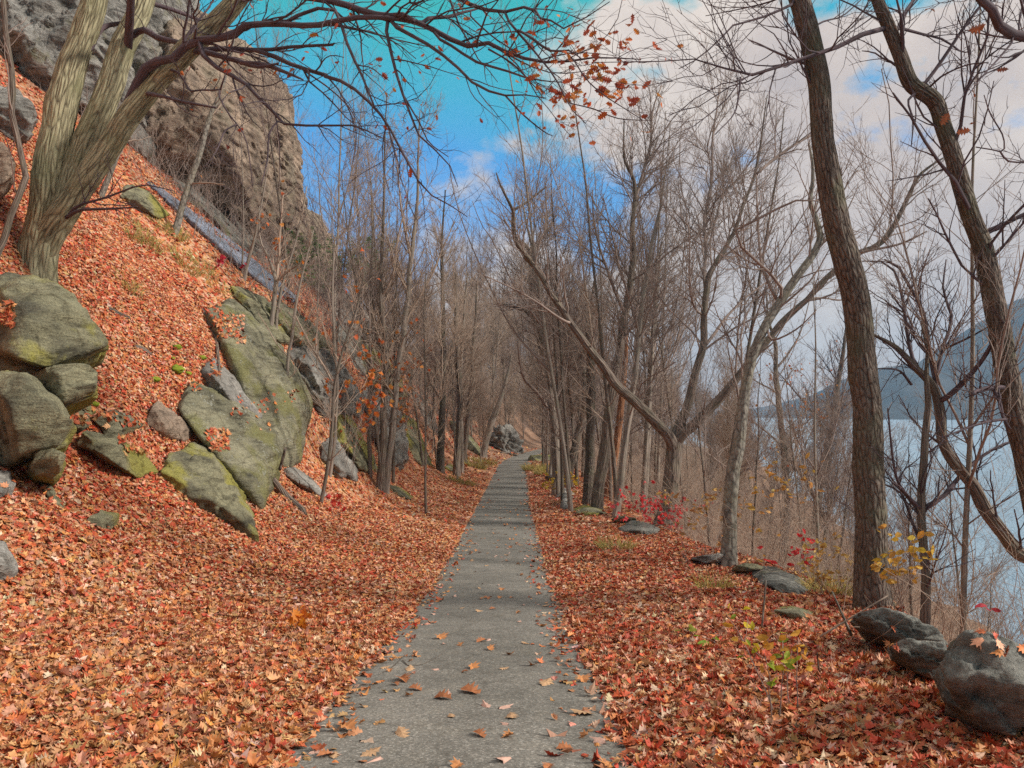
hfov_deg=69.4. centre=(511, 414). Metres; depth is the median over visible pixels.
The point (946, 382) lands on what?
hill
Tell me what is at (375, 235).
wood tree
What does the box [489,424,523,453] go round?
outcrop
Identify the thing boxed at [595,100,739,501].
wood tree
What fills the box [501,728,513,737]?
path leaf
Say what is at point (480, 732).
path leaf
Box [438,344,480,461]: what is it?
wood tree
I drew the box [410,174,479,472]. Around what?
bank tree
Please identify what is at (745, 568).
edge stone
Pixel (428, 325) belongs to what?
wood tree
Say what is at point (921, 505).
forked tree
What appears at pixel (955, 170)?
river tree
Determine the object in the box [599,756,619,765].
path leaf
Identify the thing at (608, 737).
path leaf
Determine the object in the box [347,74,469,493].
bank tree
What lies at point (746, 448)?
wood tree
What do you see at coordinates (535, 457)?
boulder
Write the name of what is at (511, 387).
wood tree
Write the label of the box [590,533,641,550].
grass tuft
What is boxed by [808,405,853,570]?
wood tree
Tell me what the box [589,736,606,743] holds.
path leaf
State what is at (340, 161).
wood tree
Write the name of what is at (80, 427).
stone
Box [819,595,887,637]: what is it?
broken stick
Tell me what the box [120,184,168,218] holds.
stone
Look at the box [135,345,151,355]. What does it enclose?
log
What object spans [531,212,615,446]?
wood tree
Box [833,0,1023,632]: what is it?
wood tree
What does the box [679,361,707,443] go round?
wood tree
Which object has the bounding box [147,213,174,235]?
grass tuft
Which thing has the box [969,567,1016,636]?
wood tree
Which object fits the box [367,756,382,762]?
path leaf
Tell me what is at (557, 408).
wood tree
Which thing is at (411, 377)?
wood tree
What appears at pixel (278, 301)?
sapling
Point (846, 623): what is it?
broken stick
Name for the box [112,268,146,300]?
grass tuft
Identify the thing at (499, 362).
wood tree
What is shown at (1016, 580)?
wood tree
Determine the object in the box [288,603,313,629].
orange sprout
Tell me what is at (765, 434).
wood tree
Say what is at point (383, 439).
bank tree
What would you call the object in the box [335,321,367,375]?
boulder
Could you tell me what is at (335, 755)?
path leaf
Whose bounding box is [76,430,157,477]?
boulder
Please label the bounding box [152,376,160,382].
moss cushion
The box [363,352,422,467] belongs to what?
orange shrub
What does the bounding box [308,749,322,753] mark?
path leaf
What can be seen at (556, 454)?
wood tree
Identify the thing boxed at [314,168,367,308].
wood tree
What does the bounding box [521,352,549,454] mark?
wood tree
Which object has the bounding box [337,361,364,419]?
boulder
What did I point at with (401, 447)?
boulder
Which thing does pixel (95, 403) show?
moss cushion
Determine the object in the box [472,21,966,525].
forked tree
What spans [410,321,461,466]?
wood tree
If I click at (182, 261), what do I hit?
grass tuft
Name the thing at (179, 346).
moss cushion
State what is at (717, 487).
wood tree
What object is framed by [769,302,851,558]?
young tree
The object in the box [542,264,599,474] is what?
wood tree
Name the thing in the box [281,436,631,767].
path
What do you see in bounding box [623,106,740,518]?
wood tree
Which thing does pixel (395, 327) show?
wood tree
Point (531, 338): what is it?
wood tree
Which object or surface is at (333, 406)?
sapling
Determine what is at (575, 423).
wood tree
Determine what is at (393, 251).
wood tree
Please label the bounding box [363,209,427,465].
wood tree
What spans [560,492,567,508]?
edge stone
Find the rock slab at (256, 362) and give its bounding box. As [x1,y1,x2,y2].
[205,298,312,467]
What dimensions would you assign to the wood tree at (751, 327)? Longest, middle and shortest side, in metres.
15.416 x 6.290 x 5.523 m
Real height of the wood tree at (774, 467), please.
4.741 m
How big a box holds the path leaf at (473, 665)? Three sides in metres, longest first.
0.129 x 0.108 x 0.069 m
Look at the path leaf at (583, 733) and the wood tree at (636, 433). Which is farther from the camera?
the wood tree at (636, 433)
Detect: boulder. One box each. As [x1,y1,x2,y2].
[0,86,38,143]
[0,142,15,200]
[0,272,108,370]
[0,358,70,405]
[0,370,76,467]
[31,363,97,415]
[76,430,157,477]
[95,409,142,435]
[145,401,193,441]
[161,442,258,541]
[200,357,261,418]
[230,286,290,344]
[264,302,331,351]
[290,344,355,417]
[321,437,357,481]
[333,414,377,473]
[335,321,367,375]
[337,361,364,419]
[361,387,408,470]
[402,413,431,465]
[414,392,437,433]
[528,455,549,460]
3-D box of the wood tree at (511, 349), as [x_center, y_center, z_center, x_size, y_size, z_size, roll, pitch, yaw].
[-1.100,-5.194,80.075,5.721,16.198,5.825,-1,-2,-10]
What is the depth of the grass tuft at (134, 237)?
18.95 m
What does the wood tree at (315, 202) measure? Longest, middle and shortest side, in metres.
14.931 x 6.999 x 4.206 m
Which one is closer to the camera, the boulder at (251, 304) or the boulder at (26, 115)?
the boulder at (26, 115)
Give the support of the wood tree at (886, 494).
on the ground
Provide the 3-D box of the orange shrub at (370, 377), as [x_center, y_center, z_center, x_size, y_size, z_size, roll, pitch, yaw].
[-4.670,-0.149,22.192,3.462,4.038,2.057,0,0,37]
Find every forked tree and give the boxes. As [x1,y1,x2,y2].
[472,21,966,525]
[850,321,1009,624]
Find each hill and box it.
[667,398,800,416]
[754,298,1023,419]
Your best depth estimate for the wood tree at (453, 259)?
76.20 m
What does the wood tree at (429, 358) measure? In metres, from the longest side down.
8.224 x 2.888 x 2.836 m
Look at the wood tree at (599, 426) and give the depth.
50.40 m
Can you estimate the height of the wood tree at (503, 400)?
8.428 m
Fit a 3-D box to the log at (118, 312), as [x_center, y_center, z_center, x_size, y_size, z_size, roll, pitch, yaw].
[-8.268,-2.140,15.546,0.119,0.234,0.519,0,0,27]
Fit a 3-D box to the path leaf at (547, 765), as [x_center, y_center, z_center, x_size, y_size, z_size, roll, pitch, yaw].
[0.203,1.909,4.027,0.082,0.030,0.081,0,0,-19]
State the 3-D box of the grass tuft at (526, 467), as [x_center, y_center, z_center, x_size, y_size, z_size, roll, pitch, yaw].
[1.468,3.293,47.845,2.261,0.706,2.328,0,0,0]
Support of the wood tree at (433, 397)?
on the ground
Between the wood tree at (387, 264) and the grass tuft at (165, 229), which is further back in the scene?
the wood tree at (387, 264)
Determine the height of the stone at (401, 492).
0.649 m
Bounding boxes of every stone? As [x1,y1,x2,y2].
[0,470,15,498]
[0,541,18,580]
[27,448,65,485]
[40,483,64,509]
[73,405,95,433]
[86,509,119,529]
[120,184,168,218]
[284,467,326,498]
[390,485,412,499]
[445,464,452,470]
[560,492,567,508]
[574,505,606,515]
[611,515,635,522]
[619,520,659,534]
[690,553,723,563]
[731,563,763,573]
[752,566,808,594]
[771,606,811,619]
[850,607,947,646]
[887,638,946,679]
[932,629,1023,734]
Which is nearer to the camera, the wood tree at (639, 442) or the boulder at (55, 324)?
the boulder at (55, 324)
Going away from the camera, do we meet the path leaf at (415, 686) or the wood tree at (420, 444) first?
the path leaf at (415, 686)
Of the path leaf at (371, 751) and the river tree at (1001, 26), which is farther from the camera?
the river tree at (1001, 26)
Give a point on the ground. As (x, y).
(528, 436)
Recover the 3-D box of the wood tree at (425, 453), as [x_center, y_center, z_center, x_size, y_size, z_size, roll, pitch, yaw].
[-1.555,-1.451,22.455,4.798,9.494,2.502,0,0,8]
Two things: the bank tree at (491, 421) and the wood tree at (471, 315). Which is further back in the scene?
the wood tree at (471, 315)
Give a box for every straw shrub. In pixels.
[794,532,853,595]
[870,524,937,611]
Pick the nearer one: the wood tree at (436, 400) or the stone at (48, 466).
the stone at (48, 466)
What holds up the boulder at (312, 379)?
on the ground
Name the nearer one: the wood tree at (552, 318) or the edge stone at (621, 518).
the edge stone at (621, 518)
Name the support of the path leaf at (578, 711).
on the path at (437, 737)
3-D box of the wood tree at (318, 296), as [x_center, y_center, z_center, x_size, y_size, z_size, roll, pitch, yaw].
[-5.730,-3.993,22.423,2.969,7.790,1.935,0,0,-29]
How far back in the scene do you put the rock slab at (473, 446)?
58.49 m
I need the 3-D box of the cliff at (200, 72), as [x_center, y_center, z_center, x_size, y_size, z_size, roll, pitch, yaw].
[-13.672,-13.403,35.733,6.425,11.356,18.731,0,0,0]
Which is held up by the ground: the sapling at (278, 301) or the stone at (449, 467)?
the stone at (449, 467)
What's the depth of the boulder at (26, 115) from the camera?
16.63 m
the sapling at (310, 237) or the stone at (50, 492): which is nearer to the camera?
the stone at (50, 492)
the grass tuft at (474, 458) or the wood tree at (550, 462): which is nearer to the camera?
the wood tree at (550, 462)
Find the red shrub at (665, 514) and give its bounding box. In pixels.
[605,480,713,531]
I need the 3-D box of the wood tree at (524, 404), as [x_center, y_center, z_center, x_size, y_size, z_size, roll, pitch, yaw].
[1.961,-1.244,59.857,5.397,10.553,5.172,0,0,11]
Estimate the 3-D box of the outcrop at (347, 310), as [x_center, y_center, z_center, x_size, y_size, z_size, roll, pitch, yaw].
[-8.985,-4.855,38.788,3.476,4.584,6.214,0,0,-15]
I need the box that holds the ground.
[0,50,1022,767]
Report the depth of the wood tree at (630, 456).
36.05 m
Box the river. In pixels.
[595,417,1023,643]
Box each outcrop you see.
[303,209,339,280]
[314,282,368,343]
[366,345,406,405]
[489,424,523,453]
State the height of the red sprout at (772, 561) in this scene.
0.858 m
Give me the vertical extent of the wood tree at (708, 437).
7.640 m
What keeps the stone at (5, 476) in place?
on the ground
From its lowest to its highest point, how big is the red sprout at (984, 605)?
0.766 m
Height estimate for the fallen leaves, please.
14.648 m
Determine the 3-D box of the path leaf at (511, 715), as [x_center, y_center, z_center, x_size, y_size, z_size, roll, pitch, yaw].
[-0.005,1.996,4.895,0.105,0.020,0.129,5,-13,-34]
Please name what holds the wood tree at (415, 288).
on the ground
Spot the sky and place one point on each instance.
(476, 139)
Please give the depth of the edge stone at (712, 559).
13.24 m
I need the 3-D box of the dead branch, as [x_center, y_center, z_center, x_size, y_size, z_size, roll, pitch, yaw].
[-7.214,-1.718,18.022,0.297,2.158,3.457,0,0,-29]
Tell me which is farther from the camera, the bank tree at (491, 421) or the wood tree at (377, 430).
the bank tree at (491, 421)
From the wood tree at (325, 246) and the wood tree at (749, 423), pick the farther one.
the wood tree at (749, 423)
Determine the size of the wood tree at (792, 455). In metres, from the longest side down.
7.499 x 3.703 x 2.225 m
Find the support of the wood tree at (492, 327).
on the ground
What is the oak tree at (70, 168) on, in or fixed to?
on the ground
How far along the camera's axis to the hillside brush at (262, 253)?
25.10 m
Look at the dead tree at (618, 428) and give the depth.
28.90 m
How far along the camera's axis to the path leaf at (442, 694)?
5.36 m
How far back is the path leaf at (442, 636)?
7.66 m
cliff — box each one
[0,0,200,164]
[143,9,307,264]
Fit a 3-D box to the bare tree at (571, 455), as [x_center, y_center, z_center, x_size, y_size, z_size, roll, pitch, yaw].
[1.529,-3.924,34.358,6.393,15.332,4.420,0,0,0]
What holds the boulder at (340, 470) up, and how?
on the ground
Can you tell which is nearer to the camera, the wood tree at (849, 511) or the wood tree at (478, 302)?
the wood tree at (849, 511)
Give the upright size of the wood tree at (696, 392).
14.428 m
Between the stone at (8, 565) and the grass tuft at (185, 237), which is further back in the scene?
the grass tuft at (185, 237)
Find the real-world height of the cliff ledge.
4.160 m
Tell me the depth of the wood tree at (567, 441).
25.96 m
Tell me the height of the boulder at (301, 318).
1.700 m
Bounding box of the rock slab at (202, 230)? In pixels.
[147,181,295,302]
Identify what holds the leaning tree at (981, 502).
on the ground
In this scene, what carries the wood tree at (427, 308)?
on the ground
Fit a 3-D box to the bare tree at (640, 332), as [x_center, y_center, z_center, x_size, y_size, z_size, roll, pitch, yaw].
[3.568,-2.352,22.283,4.628,11.726,4.028,0,0,26]
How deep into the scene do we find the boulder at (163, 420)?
14.07 m
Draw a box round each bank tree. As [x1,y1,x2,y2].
[335,76,428,490]
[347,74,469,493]
[352,170,414,478]
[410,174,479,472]
[435,264,485,476]
[445,266,486,472]
[446,269,495,464]
[479,349,513,457]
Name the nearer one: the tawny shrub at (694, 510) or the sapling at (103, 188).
the tawny shrub at (694, 510)
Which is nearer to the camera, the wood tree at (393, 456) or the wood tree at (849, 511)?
the wood tree at (393, 456)
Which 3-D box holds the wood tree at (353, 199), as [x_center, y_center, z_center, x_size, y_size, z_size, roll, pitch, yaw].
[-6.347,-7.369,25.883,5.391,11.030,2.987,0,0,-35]
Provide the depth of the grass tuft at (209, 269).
21.14 m
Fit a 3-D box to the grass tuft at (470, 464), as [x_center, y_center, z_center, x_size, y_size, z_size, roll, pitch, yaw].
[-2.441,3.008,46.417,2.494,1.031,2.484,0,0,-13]
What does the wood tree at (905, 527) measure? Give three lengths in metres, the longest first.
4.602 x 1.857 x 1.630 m
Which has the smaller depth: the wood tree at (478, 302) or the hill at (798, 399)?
the wood tree at (478, 302)
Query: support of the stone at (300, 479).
on the ground
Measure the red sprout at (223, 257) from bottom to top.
0.623 m
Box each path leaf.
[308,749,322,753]
[317,748,334,755]
[328,751,338,757]
[360,746,381,756]
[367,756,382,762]
[395,726,409,737]
[397,671,411,681]
[405,665,414,670]
[409,683,421,690]
[434,689,451,698]
[435,632,447,638]
[450,756,463,767]
[460,682,480,692]
[469,661,480,668]
[473,728,486,737]
[481,699,490,707]
[494,756,510,762]
[498,704,512,708]
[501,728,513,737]
[504,712,516,717]
[539,678,553,685]
[542,762,554,767]
[556,741,573,748]
[571,709,594,713]
[577,673,590,682]
[578,728,587,737]
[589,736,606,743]
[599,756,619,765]
[601,733,613,741]
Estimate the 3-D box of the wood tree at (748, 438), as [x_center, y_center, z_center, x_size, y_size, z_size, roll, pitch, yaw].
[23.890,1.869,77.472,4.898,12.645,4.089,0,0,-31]
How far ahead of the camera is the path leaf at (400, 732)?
4.55 m
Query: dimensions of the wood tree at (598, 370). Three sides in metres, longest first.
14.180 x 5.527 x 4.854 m
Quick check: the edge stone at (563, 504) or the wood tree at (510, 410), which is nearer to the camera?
the edge stone at (563, 504)
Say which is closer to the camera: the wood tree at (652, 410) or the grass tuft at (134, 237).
the grass tuft at (134, 237)
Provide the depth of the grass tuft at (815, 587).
10.89 m
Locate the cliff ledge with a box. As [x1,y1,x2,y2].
[172,179,307,283]
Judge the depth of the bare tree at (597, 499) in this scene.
25.04 m
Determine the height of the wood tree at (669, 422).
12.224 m
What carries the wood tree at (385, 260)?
on the ground
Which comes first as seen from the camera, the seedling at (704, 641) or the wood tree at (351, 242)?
the seedling at (704, 641)
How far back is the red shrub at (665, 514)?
18.56 m
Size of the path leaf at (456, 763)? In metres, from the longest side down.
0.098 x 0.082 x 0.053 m
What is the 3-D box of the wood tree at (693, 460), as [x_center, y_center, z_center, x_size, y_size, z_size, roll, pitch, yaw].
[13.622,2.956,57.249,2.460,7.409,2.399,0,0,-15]
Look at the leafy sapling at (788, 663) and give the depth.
4.48 m
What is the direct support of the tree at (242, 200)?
on the ground
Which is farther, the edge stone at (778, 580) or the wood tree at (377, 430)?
the wood tree at (377, 430)
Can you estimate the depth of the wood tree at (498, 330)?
72.73 m
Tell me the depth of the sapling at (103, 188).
19.05 m
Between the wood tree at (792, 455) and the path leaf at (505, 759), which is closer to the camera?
the path leaf at (505, 759)
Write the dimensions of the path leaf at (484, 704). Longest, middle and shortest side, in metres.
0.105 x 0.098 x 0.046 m
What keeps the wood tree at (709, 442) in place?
on the ground
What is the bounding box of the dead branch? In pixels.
[202,308,220,379]
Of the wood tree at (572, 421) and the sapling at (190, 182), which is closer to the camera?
the sapling at (190, 182)
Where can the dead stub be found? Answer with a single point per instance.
(282, 459)
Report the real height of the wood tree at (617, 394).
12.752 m
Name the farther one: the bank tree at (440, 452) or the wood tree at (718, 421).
the wood tree at (718, 421)
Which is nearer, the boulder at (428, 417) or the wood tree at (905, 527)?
the wood tree at (905, 527)
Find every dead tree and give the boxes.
[576,332,595,504]
[604,330,627,496]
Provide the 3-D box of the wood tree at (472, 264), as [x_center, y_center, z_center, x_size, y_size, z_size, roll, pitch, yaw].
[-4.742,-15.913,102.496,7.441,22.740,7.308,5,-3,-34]
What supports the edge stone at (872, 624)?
on the ground
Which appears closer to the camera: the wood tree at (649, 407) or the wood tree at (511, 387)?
the wood tree at (649, 407)
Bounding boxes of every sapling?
[0,0,32,255]
[98,47,161,197]
[171,38,244,235]
[242,154,276,280]
[250,180,310,325]
[254,187,314,328]
[258,216,324,377]
[278,247,380,501]
[302,225,371,477]
[722,603,800,717]
[763,636,814,709]
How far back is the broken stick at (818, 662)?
5.53 m
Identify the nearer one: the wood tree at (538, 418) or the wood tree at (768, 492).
the wood tree at (768, 492)
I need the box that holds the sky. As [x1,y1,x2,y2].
[199,0,1023,412]
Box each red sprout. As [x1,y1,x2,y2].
[216,255,246,275]
[325,493,348,515]
[757,529,814,575]
[974,603,1001,636]
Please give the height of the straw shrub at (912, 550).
1.145 m
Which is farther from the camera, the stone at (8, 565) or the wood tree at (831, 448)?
the wood tree at (831, 448)
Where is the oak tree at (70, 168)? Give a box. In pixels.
[17,0,699,282]
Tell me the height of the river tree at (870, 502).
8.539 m
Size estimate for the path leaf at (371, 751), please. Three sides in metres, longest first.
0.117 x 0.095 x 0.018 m
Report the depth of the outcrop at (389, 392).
34.13 m
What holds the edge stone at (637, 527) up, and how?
on the ground
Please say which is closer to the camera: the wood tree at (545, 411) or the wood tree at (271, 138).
the wood tree at (271, 138)
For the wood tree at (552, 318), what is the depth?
27.89 m
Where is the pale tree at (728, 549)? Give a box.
[701,85,879,566]
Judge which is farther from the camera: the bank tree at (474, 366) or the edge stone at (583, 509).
the bank tree at (474, 366)
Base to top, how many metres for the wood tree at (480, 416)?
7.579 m
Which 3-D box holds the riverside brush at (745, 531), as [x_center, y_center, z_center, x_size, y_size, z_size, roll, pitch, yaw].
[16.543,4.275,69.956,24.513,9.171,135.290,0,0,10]
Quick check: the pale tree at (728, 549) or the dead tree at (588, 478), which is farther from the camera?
the dead tree at (588, 478)
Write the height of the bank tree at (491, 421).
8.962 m
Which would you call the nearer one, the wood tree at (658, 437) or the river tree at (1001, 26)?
the river tree at (1001, 26)
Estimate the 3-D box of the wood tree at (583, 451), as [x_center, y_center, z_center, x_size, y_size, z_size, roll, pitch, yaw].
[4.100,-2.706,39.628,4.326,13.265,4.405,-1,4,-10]
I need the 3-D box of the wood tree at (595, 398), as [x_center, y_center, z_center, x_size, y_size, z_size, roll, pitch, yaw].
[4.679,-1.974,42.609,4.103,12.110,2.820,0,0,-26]
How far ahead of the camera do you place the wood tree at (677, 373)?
121.58 m
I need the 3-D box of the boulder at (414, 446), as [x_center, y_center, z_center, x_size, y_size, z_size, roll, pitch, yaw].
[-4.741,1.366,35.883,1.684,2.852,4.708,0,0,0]
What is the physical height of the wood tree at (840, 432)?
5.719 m
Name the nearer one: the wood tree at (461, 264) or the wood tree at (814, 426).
the wood tree at (814, 426)
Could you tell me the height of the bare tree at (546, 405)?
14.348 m
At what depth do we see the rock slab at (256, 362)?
19.10 m
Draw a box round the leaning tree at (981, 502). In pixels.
[859,234,1023,562]
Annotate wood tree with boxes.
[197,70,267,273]
[202,0,312,289]
[250,45,392,349]
[276,76,407,361]
[277,142,414,492]
[281,143,365,367]
[285,127,341,308]
[286,145,366,355]
[303,0,399,330]
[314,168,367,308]
[316,140,391,300]
[339,181,441,483]
[339,219,376,288]
[343,183,424,359]
[345,204,377,339]
[350,312,402,435]
[355,187,386,307]
[361,222,408,347]
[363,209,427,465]
[364,256,418,411]
[365,221,389,316]
[375,185,412,378]
[376,218,445,393]
[384,243,450,464]
[392,218,534,513]
[399,246,430,356]
[407,266,447,383]
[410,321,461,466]
[411,302,460,414]
[415,297,460,421]
[417,196,482,313]
[423,304,437,366]
[428,333,457,454]
[431,229,480,319]
[434,312,480,478]
[436,335,477,414]
[438,258,488,377]
[438,286,476,419]
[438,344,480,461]
[442,0,590,512]
[449,272,499,437]
[449,275,488,330]
[456,362,506,461]
[459,217,500,303]
[464,320,499,434]
[466,349,496,436]
[469,226,526,427]
[472,280,521,390]
[476,295,500,383]
[478,293,525,423]
[479,291,528,424]
[482,272,509,385]
[484,138,610,483]
[485,192,607,499]
[485,368,511,427]
[486,327,523,393]
[489,36,653,500]
[490,352,534,437]
[496,258,530,396]
[497,163,583,494]
[501,228,558,363]
[501,365,522,421]
[502,291,529,414]
[502,350,523,427]
[504,349,545,444]
[507,309,550,451]
[512,325,555,467]
[514,336,580,473]
[515,259,573,462]
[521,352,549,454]
[523,391,563,442]
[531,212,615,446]
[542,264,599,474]
[543,264,611,485]
[556,257,613,481]
[558,313,604,461]
[559,247,625,476]
[560,128,667,500]
[574,280,618,432]
[575,252,628,447]
[578,203,699,509]
[593,179,696,534]
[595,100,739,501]
[595,283,640,446]
[595,330,633,431]
[595,331,655,452]
[609,246,699,514]
[612,74,735,513]
[613,312,670,484]
[613,392,642,501]
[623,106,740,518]
[630,393,641,467]
[631,364,670,468]
[640,335,693,487]
[645,312,736,545]
[659,366,688,446]
[665,348,689,416]
[671,72,888,541]
[673,414,703,485]
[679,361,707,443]
[683,384,706,461]
[691,391,722,449]
[693,376,719,437]
[693,401,722,488]
[698,418,721,469]
[702,295,770,511]
[706,386,736,493]
[707,383,756,521]
[710,427,750,510]
[716,349,761,513]
[716,397,756,510]
[719,387,762,486]
[722,330,800,555]
[749,423,763,485]
[752,431,797,558]
[752,457,789,540]
[756,324,832,576]
[756,410,768,444]
[760,211,893,583]
[760,428,815,562]
[761,433,791,517]
[762,432,771,465]
[768,411,794,479]
[777,404,803,503]
[790,430,817,526]
[802,344,908,584]
[802,366,853,583]
[802,433,826,497]
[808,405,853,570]
[815,250,959,542]
[824,421,918,582]
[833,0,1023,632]
[836,419,906,566]
[837,478,853,570]
[841,418,919,549]
[850,412,955,621]
[888,471,911,597]
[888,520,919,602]
[889,480,931,598]
[901,399,1019,635]
[968,534,1016,630]
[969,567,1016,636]
[988,495,1023,643]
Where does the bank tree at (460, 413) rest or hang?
on the ground
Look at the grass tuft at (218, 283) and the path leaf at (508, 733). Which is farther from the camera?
the grass tuft at (218, 283)
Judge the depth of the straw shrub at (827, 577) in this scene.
10.37 m
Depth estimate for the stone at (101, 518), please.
9.78 m
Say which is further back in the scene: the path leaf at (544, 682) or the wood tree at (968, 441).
the wood tree at (968, 441)
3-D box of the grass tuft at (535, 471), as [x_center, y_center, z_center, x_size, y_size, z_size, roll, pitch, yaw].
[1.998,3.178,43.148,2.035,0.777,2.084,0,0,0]
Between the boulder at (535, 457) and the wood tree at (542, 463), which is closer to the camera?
the wood tree at (542, 463)
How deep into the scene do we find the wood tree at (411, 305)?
60.41 m
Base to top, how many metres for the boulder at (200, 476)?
2.136 m
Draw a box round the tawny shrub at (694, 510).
[656,488,753,565]
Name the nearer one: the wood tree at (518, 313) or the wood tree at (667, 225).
the wood tree at (667, 225)
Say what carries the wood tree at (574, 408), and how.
on the ground
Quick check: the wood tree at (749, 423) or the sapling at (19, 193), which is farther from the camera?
the wood tree at (749, 423)
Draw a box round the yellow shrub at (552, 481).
[541,470,579,497]
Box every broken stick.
[761,580,766,627]
[816,652,819,671]
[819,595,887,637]
[832,591,852,635]
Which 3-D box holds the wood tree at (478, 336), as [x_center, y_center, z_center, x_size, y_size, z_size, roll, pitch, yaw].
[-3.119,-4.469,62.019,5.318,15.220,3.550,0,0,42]
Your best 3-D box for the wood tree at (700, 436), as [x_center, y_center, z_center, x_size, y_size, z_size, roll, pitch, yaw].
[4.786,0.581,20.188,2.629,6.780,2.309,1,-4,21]
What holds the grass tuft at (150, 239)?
on the ground
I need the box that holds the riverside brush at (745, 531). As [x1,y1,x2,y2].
[568,421,1023,656]
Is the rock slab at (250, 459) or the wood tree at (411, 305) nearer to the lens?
the rock slab at (250, 459)
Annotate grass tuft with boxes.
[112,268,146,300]
[121,215,166,254]
[121,223,145,246]
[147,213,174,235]
[161,218,194,244]
[164,242,207,277]
[186,248,219,277]
[205,265,233,298]
[447,472,478,485]
[464,457,490,469]
[470,456,498,464]
[520,461,548,470]
[529,464,548,474]
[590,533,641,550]
[687,570,739,588]
[795,564,852,596]
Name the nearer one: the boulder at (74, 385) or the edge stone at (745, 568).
the boulder at (74, 385)
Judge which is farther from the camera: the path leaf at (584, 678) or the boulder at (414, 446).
the boulder at (414, 446)
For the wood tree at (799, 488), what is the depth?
50.27 m
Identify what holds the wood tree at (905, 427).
on the ground
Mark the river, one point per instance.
(1011, 523)
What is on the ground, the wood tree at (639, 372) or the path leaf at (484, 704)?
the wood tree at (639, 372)
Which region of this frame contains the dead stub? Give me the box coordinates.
[278,447,286,470]
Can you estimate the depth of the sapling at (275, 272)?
21.64 m
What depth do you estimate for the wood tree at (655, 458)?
32.44 m
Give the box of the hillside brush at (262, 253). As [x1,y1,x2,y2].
[0,0,539,453]
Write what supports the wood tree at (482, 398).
on the ground
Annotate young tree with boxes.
[721,277,829,563]
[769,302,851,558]
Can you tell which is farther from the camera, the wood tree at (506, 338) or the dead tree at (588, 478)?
the wood tree at (506, 338)
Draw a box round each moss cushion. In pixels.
[92,401,99,406]
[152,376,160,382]
[171,364,184,373]
[172,344,181,349]
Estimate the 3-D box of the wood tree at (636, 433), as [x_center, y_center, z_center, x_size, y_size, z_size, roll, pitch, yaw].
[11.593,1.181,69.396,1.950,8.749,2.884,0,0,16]
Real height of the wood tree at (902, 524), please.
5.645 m
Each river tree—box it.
[564,0,1023,513]
[660,0,894,609]
[925,0,1023,203]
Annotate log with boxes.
[109,306,129,318]
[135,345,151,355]
[272,477,306,514]
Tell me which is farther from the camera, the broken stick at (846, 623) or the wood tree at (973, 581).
the wood tree at (973, 581)
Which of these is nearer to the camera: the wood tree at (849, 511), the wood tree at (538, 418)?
the wood tree at (849, 511)
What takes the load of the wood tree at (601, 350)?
on the ground
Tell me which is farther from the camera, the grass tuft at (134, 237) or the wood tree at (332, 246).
the wood tree at (332, 246)
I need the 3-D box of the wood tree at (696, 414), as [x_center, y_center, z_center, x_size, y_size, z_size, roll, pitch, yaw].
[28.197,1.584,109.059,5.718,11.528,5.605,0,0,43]
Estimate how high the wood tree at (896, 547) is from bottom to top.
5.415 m
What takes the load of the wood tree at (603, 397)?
on the ground
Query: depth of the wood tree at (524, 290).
104.60 m
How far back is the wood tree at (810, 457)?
58.41 m
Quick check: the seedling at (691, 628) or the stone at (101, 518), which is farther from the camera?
the stone at (101, 518)
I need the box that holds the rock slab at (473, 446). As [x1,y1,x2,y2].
[449,420,479,454]
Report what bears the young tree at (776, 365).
on the ground
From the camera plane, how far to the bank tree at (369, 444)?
23.58 m
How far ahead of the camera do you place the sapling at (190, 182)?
21.28 m
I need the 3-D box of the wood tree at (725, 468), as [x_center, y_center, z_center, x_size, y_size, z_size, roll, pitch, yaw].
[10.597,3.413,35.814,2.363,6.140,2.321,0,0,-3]
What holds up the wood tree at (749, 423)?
on the ground
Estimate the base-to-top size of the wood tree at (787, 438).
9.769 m
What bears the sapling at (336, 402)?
on the ground
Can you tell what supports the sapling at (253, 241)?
on the ground
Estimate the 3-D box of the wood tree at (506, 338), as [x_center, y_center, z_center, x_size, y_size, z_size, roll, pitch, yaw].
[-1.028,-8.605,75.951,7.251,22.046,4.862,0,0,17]
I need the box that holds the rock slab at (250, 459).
[178,381,284,508]
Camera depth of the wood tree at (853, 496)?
15.29 m
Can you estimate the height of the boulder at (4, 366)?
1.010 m
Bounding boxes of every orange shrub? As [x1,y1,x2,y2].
[324,345,394,477]
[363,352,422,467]
[745,446,838,565]
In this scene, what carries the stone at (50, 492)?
on the ground
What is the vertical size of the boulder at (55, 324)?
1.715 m
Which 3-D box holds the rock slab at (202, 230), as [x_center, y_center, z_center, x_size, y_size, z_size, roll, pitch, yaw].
[-9.282,-5.475,24.323,4.014,3.546,3.727,0,0,0]
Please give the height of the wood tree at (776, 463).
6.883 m
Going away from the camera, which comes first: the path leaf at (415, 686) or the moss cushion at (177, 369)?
the path leaf at (415, 686)
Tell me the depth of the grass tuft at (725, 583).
11.02 m
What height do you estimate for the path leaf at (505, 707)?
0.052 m
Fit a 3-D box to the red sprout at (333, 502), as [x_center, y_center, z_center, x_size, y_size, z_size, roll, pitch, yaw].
[-4.131,2.125,17.422,0.398,0.539,0.560,0,0,-42]
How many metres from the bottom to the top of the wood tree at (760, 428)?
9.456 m
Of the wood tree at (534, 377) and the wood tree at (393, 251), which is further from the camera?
the wood tree at (534, 377)
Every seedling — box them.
[675,624,696,633]
[694,635,718,645]
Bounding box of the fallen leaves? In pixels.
[0,56,1023,767]
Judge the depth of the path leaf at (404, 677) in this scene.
5.89 m
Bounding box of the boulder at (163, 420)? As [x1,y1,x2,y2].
[145,401,193,441]

